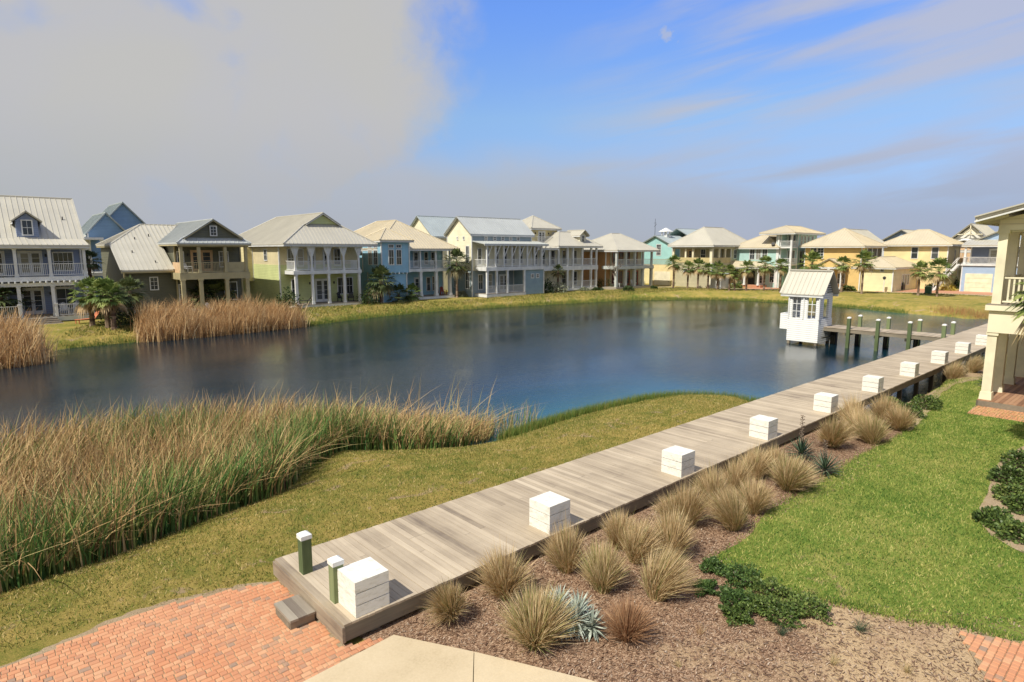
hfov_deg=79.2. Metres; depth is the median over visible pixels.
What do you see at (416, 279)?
door
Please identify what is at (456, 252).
palm tree
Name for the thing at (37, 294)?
door
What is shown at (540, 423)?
shore grass
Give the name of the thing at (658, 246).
window
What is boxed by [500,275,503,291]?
door
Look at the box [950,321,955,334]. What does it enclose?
mooring post
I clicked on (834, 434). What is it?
grass clump
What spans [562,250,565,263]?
window
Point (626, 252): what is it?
house
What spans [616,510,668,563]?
grass clump
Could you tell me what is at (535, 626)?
grass clump
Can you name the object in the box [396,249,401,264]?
window
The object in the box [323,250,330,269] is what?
door
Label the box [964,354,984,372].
grass clump
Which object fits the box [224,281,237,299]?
window
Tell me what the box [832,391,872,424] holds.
grass clump
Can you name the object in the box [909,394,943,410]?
shrub
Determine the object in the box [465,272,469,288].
window
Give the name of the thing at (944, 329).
mooring post
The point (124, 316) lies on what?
bush
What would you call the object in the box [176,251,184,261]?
window
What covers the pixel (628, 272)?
door
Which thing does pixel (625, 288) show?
bush
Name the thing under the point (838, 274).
window
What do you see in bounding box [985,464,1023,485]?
shrub
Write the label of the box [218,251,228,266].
window
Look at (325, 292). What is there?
door
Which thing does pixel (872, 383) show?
white box
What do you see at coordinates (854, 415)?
grass clump
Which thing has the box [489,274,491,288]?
window
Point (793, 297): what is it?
window
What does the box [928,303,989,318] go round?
rusty shore grass
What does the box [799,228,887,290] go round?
house
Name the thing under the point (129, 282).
palm tree
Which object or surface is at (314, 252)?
door
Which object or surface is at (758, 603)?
ground cover plant
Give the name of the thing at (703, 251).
window
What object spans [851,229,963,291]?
house
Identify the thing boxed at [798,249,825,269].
palm tree
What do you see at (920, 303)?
ground
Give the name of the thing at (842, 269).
palm tree
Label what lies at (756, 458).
grass clump
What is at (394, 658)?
concrete path
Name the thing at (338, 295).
porch chair
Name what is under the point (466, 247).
window
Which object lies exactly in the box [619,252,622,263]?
window
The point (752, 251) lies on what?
window
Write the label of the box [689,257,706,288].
palm tree
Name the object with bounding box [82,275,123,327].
palm tree
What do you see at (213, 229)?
window
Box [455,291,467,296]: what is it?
bush
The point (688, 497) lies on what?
grass clump
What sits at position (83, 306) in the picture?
palm tree
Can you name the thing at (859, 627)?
grass tuft
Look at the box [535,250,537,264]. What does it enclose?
window
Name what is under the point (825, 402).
white box
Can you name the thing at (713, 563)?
ground cover plant
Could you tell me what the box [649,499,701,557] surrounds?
grass clump
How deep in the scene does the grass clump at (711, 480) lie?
14.98 m
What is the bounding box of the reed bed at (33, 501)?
[0,389,498,592]
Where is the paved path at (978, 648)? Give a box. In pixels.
[959,631,1023,681]
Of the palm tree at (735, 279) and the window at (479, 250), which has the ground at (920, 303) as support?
the palm tree at (735, 279)
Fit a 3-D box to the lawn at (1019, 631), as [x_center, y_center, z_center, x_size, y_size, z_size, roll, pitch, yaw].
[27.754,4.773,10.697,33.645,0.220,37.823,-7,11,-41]
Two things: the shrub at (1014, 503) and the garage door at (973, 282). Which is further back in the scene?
the garage door at (973, 282)
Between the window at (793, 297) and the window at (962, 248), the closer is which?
the window at (793, 297)
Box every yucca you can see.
[784,415,819,462]
[807,439,843,479]
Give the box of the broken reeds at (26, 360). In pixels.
[2,352,69,366]
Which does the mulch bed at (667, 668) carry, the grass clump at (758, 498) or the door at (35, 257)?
the grass clump at (758, 498)
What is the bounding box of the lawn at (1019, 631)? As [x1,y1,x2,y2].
[716,374,1023,640]
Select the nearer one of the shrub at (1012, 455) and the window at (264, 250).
the shrub at (1012, 455)
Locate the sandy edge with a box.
[19,582,267,659]
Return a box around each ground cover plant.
[691,578,717,597]
[698,556,725,575]
[715,584,752,605]
[716,561,765,591]
[718,601,754,627]
[743,590,778,615]
[745,574,795,599]
[756,590,807,628]
[778,591,835,625]
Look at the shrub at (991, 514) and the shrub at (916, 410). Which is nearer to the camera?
the shrub at (991, 514)
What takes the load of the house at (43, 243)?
on the ground at (920, 303)
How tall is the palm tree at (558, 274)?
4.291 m
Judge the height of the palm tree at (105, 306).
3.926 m
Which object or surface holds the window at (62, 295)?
in the house at (43, 243)
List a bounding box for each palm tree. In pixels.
[0,276,32,318]
[68,276,103,326]
[81,249,106,313]
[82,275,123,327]
[93,282,128,329]
[109,275,148,315]
[186,279,236,311]
[188,292,210,307]
[366,264,396,302]
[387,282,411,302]
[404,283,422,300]
[442,248,471,297]
[552,264,564,291]
[665,254,682,287]
[680,260,695,287]
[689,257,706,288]
[702,263,714,288]
[709,260,725,289]
[722,264,736,290]
[730,270,741,290]
[738,259,755,290]
[755,255,775,290]
[771,257,788,291]
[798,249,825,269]
[832,256,853,291]
[851,248,877,293]
[909,259,930,294]
[923,256,953,296]
[1001,279,1023,349]
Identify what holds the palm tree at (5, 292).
on the ground at (920, 303)
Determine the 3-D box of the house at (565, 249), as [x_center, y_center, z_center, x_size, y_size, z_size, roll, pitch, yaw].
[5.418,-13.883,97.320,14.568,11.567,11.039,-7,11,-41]
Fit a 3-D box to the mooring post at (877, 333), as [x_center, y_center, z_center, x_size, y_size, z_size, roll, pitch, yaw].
[26.235,0.167,44.525,0.244,3.520,0.244,-7,11,-41]
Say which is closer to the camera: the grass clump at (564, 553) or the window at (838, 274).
the grass clump at (564, 553)
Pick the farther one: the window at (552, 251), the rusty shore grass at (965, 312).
the window at (552, 251)
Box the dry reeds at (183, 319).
[119,291,313,342]
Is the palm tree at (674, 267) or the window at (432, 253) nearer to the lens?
the window at (432, 253)
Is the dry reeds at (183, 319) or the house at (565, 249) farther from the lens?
the house at (565, 249)
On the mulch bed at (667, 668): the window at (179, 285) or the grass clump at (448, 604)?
the grass clump at (448, 604)
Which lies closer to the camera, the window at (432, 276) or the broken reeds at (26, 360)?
the broken reeds at (26, 360)
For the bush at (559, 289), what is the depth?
90.43 m
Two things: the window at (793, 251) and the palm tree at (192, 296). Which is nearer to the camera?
the palm tree at (192, 296)
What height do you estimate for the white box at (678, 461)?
0.598 m
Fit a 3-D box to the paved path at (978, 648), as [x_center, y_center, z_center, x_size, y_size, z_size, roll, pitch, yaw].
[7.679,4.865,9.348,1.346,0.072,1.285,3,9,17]
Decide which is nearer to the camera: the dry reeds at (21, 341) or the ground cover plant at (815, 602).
the ground cover plant at (815, 602)
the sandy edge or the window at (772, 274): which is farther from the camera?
the window at (772, 274)
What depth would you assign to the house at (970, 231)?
102.21 m
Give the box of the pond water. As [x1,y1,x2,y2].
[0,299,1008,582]
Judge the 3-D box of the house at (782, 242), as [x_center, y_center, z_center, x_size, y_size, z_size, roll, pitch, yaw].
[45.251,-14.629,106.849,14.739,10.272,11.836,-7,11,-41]
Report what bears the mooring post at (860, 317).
in the pond water
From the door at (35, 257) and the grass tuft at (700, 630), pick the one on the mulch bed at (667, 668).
the grass tuft at (700, 630)
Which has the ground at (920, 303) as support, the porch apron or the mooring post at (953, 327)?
the porch apron
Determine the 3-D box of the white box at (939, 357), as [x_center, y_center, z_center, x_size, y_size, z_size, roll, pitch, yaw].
[22.208,0.839,32.123,0.610,0.598,0.610,-7,11,-41]
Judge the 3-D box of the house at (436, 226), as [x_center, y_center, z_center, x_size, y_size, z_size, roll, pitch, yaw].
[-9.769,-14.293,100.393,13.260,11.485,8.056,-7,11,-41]
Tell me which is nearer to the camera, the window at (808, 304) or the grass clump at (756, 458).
the grass clump at (756, 458)
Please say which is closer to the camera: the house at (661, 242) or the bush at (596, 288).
the bush at (596, 288)
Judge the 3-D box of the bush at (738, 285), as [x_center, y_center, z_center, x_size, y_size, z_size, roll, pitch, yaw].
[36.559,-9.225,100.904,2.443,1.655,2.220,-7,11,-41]
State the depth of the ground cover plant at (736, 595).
10.93 m
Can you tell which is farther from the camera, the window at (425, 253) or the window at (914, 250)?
the window at (914, 250)
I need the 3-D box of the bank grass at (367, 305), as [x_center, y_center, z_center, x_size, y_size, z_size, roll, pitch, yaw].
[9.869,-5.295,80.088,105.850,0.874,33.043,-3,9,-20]
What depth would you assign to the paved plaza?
9.66 m
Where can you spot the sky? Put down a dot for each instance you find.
(746, 118)
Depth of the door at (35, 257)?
54.89 m
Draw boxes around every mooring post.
[296,530,312,574]
[327,555,343,603]
[845,317,851,347]
[858,315,862,344]
[874,319,880,350]
[886,317,891,347]
[906,321,912,349]
[917,319,922,345]
[941,324,946,338]
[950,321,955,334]
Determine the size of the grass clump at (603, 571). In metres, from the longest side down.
1.448 x 1.271 x 1.142 m
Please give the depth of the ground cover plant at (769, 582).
11.17 m
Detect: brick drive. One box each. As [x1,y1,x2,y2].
[740,287,778,288]
[877,289,991,294]
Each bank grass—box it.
[62,287,989,337]
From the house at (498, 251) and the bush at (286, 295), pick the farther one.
the house at (498, 251)
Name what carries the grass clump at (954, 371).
on the mulch bed at (667, 668)
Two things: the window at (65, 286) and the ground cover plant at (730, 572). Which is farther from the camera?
the window at (65, 286)
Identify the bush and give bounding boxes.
[97,292,145,327]
[116,308,139,323]
[276,286,305,310]
[356,281,379,304]
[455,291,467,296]
[541,278,553,293]
[547,281,569,292]
[577,287,591,290]
[591,287,603,290]
[597,279,612,287]
[622,285,635,290]
[730,280,742,288]
[842,285,856,290]
[939,283,957,290]
[954,277,959,288]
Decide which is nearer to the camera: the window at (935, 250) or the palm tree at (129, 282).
the palm tree at (129, 282)
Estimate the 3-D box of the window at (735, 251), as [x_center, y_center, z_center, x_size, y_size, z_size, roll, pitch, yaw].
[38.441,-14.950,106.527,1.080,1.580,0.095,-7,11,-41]
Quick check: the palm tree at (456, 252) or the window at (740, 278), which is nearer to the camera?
the palm tree at (456, 252)
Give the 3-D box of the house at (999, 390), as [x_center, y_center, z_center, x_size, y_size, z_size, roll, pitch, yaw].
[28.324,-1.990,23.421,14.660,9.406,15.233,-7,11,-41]
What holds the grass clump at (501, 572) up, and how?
on the mulch bed at (667, 668)
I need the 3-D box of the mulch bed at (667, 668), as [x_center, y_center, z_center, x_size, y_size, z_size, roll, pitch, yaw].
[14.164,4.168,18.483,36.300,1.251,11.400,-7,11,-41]
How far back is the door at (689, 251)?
107.12 m
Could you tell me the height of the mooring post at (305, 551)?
1.370 m
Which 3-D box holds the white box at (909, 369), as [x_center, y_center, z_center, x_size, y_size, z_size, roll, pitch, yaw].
[18.564,1.314,28.892,0.610,0.598,0.610,-7,11,-41]
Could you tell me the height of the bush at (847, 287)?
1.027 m
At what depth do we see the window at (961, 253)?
102.60 m
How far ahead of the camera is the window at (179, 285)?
62.69 m
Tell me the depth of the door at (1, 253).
53.33 m
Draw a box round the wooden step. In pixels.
[274,594,315,629]
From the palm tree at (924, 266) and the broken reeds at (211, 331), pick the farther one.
the palm tree at (924, 266)
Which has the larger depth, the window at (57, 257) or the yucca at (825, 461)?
the window at (57, 257)
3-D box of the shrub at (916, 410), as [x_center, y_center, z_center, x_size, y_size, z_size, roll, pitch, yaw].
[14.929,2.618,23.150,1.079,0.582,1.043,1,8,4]
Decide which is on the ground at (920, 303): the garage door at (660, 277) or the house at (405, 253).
the house at (405, 253)
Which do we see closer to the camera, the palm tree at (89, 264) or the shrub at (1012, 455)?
the shrub at (1012, 455)
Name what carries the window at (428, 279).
in the house at (405, 253)
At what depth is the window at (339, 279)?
71.68 m
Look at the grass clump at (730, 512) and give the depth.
13.67 m
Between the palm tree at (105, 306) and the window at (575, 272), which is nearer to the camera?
the palm tree at (105, 306)
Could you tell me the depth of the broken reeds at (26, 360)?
39.02 m
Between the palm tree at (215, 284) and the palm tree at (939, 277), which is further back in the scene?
the palm tree at (939, 277)
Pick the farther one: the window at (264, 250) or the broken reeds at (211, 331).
the window at (264, 250)
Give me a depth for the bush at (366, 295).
70.80 m
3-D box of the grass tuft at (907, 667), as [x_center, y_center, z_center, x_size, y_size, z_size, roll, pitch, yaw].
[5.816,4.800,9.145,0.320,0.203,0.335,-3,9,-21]
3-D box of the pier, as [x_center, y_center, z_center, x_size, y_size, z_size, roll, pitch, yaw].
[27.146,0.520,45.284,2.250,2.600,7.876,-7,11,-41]
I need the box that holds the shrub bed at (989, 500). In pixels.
[978,446,1023,552]
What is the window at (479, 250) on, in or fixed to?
in the house at (498, 251)
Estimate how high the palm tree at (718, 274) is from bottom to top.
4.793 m
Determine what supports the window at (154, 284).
in the house at (153, 256)
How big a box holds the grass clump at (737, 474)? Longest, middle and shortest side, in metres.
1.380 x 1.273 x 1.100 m
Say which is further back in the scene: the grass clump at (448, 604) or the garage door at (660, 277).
the garage door at (660, 277)
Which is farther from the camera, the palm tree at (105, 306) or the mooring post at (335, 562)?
the palm tree at (105, 306)
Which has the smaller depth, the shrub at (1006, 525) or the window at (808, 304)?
the shrub at (1006, 525)
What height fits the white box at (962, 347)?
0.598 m
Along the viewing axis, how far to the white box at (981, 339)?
38.08 m
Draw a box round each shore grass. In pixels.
[52,295,909,348]
[492,388,764,441]
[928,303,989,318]
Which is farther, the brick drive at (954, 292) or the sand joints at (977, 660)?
the brick drive at (954, 292)
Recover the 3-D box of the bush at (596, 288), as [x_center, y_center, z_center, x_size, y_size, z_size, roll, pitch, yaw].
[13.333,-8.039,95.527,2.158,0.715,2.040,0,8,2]
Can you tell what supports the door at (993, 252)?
in the house at (977, 272)
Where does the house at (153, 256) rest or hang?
on the ground at (920, 303)
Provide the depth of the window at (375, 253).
73.58 m
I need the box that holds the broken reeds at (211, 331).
[125,320,309,341]
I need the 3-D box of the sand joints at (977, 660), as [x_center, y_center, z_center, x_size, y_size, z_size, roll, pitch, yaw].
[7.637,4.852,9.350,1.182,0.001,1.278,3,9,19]
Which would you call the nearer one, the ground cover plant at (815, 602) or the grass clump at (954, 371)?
the ground cover plant at (815, 602)
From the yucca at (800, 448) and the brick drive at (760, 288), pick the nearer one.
the yucca at (800, 448)
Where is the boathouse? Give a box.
[780,269,839,345]
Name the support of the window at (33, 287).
in the house at (43, 243)
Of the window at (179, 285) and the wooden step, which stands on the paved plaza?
the wooden step
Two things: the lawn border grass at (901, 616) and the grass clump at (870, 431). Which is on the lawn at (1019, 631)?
the lawn border grass at (901, 616)
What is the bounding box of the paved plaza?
[0,581,382,681]
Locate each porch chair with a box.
[59,302,69,313]
[183,261,192,272]
[336,292,341,301]
[348,291,353,300]
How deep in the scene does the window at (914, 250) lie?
99.64 m
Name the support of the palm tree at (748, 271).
on the ground at (920, 303)
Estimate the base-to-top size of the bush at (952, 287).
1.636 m
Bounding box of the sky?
[0,0,1023,241]
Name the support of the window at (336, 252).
in the house at (308, 256)
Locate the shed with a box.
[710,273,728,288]
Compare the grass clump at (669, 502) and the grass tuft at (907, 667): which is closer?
the grass tuft at (907, 667)
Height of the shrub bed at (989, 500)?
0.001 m
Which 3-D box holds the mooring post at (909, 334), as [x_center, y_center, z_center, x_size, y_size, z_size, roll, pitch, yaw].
[27.570,0.383,43.053,0.244,3.520,0.244,-7,11,-41]
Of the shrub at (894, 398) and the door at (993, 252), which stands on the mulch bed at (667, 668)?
the shrub at (894, 398)
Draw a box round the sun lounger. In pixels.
[74,311,100,323]
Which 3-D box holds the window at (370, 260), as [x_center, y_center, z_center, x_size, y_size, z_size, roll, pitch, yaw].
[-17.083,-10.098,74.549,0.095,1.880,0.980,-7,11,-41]
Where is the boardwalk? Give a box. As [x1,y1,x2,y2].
[273,323,1019,643]
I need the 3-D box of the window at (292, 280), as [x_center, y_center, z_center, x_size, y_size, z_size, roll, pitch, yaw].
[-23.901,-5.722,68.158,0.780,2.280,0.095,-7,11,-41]
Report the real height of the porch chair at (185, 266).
1.083 m
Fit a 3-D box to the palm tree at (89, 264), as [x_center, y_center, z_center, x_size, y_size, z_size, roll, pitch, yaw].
[-40.605,-5.651,59.560,2.563,6.375,2.687,0,8,-2]
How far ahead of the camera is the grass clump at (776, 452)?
17.15 m
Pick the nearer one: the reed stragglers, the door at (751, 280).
the reed stragglers
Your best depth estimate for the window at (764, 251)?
103.19 m
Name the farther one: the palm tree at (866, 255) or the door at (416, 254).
the palm tree at (866, 255)
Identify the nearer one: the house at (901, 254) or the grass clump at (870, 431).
the grass clump at (870, 431)
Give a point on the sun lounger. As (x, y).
(95, 315)
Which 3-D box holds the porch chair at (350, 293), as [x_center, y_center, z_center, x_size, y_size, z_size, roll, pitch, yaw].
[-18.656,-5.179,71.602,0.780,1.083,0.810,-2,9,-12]
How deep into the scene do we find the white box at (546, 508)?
12.94 m
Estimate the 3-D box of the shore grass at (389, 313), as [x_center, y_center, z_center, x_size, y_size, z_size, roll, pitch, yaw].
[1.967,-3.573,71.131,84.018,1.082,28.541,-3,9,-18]
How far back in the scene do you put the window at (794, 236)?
101.87 m
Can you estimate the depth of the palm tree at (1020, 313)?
17.86 m
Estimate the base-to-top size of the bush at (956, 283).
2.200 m
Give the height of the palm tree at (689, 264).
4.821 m
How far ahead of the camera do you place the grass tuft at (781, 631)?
10.03 m
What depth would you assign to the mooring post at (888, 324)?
45.76 m
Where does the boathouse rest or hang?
in the pond water
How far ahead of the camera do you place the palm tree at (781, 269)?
91.18 m
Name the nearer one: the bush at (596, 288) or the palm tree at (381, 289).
the palm tree at (381, 289)
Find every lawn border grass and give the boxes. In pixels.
[729,576,1022,643]
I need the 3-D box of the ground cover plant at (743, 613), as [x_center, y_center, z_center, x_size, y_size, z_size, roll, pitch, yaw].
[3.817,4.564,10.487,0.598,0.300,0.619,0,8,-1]
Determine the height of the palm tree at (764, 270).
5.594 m
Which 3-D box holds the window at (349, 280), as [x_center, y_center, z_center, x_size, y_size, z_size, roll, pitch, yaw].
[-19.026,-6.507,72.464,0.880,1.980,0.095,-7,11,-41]
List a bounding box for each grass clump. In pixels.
[420,576,474,629]
[466,534,540,599]
[491,580,584,653]
[535,509,590,573]
[573,533,633,593]
[592,593,662,645]
[596,501,641,550]
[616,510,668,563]
[638,537,707,601]
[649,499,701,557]
[650,489,687,520]
[667,478,713,526]
[686,455,737,507]
[699,482,749,530]
[718,453,757,494]
[731,470,781,514]
[740,441,778,479]
[758,444,789,474]
[759,450,830,491]
[811,413,856,447]
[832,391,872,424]
[841,402,872,436]
[845,410,892,444]
[865,385,907,424]
[878,401,922,430]
[942,357,969,381]
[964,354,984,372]
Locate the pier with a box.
[824,325,950,347]
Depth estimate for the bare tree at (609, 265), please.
96.96 m
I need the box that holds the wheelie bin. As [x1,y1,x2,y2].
[924,286,932,293]
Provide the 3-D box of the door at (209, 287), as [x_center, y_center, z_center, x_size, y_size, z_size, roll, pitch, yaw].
[-31.457,-4.709,64.703,0.790,2.300,0.110,-7,11,-41]
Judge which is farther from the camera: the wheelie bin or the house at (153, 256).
the wheelie bin
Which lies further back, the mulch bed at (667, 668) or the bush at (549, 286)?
the bush at (549, 286)
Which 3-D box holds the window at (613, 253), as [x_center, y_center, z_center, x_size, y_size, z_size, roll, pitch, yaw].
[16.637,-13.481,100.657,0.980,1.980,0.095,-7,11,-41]
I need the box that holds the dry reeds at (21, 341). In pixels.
[0,306,63,369]
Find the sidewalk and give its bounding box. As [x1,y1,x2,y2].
[677,287,991,295]
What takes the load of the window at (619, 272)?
in the house at (626, 252)
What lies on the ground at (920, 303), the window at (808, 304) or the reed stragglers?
the reed stragglers
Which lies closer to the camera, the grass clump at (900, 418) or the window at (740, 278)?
the grass clump at (900, 418)
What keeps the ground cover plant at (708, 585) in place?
on the mulch bed at (667, 668)
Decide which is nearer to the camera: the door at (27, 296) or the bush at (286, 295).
the door at (27, 296)
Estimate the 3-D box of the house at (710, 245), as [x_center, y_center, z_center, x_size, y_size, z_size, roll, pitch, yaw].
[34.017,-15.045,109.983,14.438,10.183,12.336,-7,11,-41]
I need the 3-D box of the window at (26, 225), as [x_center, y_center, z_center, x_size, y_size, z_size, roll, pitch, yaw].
[-42.578,-9.957,54.332,0.830,1.380,0.095,-7,11,-41]
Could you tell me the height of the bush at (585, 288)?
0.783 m
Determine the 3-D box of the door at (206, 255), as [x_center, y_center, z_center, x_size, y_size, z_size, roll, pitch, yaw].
[-31.587,-8.254,64.064,0.940,2.100,0.110,-7,11,-41]
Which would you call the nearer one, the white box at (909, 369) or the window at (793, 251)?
the white box at (909, 369)
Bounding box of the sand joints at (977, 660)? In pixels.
[958,631,1021,681]
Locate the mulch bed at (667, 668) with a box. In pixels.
[359,367,1015,681]
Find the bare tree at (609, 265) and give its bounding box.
[607,262,621,275]
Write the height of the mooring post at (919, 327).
3.520 m
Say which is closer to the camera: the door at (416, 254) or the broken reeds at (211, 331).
the broken reeds at (211, 331)
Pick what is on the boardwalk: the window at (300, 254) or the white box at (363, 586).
the white box at (363, 586)
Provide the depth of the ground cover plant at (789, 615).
10.44 m
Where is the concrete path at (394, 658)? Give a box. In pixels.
[303,635,594,681]
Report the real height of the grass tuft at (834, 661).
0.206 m
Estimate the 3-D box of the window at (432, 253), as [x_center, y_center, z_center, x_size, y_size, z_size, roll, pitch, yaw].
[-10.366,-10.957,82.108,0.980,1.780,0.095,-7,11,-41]
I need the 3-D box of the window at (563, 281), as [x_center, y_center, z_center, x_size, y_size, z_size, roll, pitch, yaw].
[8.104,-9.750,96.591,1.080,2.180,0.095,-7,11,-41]
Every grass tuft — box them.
[696,623,706,633]
[776,624,791,635]
[826,652,841,665]
[850,615,876,635]
[897,661,912,672]
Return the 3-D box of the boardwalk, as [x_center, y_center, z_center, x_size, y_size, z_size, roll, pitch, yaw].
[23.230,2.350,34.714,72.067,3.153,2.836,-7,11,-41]
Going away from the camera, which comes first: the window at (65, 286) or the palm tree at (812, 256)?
the window at (65, 286)
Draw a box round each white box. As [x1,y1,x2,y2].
[337,557,389,617]
[529,491,569,534]
[661,445,694,477]
[749,414,777,440]
[813,392,838,412]
[862,375,883,392]
[899,361,919,376]
[931,350,948,363]
[955,342,970,353]
[975,334,986,345]
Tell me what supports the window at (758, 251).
in the house at (782, 242)
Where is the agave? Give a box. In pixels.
[543,583,607,641]
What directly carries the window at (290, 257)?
in the house at (308, 256)
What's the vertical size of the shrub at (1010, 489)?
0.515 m
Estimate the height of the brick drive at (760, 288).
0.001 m
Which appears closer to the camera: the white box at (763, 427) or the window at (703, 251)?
the white box at (763, 427)
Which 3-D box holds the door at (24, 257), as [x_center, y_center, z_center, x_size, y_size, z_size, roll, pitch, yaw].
[-42.802,-6.780,54.382,0.765,2.100,0.110,-7,11,-41]
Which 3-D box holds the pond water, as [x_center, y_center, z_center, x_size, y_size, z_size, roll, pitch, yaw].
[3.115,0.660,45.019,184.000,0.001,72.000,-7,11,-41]
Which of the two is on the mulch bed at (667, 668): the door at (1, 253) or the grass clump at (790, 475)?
the grass clump at (790, 475)
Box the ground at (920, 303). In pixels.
[0,283,1006,681]
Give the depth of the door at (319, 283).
70.09 m
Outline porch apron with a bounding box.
[967,406,1023,421]
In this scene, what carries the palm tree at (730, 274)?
on the ground at (920, 303)
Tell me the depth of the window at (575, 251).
97.79 m
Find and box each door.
[0,252,4,274]
[18,252,31,274]
[22,289,33,314]
[29,252,42,275]
[32,289,44,313]
[191,251,202,270]
[201,251,211,270]
[207,287,215,305]
[308,252,314,268]
[316,279,323,301]
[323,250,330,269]
[323,279,327,301]
[413,252,418,267]
[415,278,418,294]
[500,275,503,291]
[627,271,629,284]
[654,271,670,284]
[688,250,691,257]
[748,271,753,284]
[964,273,992,291]
[989,249,996,262]
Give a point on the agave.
(586, 627)
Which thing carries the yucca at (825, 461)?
on the mulch bed at (667, 668)
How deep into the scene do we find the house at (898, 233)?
112.33 m
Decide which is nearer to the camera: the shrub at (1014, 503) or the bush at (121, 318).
the shrub at (1014, 503)
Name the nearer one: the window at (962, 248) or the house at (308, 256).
the house at (308, 256)
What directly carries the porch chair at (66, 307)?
on the house at (43, 243)
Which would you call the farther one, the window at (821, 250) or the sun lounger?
the window at (821, 250)
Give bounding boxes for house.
[0,195,94,323]
[81,202,145,296]
[95,218,251,313]
[239,212,377,307]
[354,220,458,302]
[410,215,454,290]
[443,216,548,297]
[522,215,602,290]
[583,233,659,289]
[641,228,697,282]
[652,227,746,287]
[731,225,825,287]
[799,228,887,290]
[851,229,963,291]
[882,229,914,255]
[932,231,1020,292]
[951,223,994,282]
[974,203,1023,411]
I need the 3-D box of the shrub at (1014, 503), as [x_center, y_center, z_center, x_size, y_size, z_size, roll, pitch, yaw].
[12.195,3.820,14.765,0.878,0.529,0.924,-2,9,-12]
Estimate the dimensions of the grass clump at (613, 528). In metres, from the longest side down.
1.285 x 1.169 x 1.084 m
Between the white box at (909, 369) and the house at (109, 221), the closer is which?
the white box at (909, 369)
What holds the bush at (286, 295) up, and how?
on the ground at (920, 303)
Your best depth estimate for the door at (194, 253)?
63.33 m
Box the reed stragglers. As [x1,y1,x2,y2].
[449,397,544,442]
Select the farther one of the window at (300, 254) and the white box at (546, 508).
the window at (300, 254)
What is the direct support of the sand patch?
on the mulch bed at (667, 668)
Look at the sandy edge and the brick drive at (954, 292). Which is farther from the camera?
the brick drive at (954, 292)
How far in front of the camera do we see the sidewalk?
93.12 m
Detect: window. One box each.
[19,282,42,288]
[20,219,33,235]
[52,252,73,270]
[54,281,74,287]
[55,287,76,309]
[149,277,158,289]
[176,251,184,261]
[178,284,186,302]
[209,226,216,235]
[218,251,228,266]
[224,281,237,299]
[263,249,267,260]
[287,248,293,268]
[291,279,298,297]
[297,248,303,265]
[333,248,340,263]
[337,277,342,293]
[346,277,352,293]
[368,249,372,264]
[373,249,377,264]
[388,249,393,264]
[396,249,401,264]
[424,252,427,264]
[426,277,430,290]
[431,252,434,263]
[432,276,438,290]
[465,246,469,262]
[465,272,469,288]
[477,248,481,263]
[478,274,482,289]
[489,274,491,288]
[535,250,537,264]
[551,250,554,264]
[561,271,565,285]
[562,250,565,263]
[574,250,576,263]
[574,271,576,284]
[612,252,614,263]
[618,271,621,282]
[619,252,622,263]
[656,244,660,255]
[700,249,705,257]
[733,250,736,258]
[736,270,742,279]
[749,249,754,259]
[755,249,761,259]
[762,249,767,257]
[769,270,774,282]
[787,250,795,262]
[788,235,795,245]
[791,297,801,317]
[806,297,816,319]
[817,248,823,258]
[837,273,844,283]
[910,247,918,258]
[931,247,938,258]
[959,252,970,262]
[960,246,970,250]
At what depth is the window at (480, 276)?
83.27 m
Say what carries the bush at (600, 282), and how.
on the ground at (920, 303)
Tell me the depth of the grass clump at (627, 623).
9.87 m
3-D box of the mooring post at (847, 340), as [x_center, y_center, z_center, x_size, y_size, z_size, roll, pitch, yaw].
[24.933,-0.044,45.961,0.244,3.520,0.244,-7,11,-41]
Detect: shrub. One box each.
[882,396,902,406]
[899,402,927,418]
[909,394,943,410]
[971,505,1013,529]
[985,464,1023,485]
[987,515,1023,543]
[990,482,1023,500]
[999,448,1023,471]
[1000,493,1023,515]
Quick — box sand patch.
[905,369,982,430]
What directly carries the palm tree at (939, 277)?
on the ground at (920, 303)
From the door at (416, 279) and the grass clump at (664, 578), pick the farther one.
the door at (416, 279)

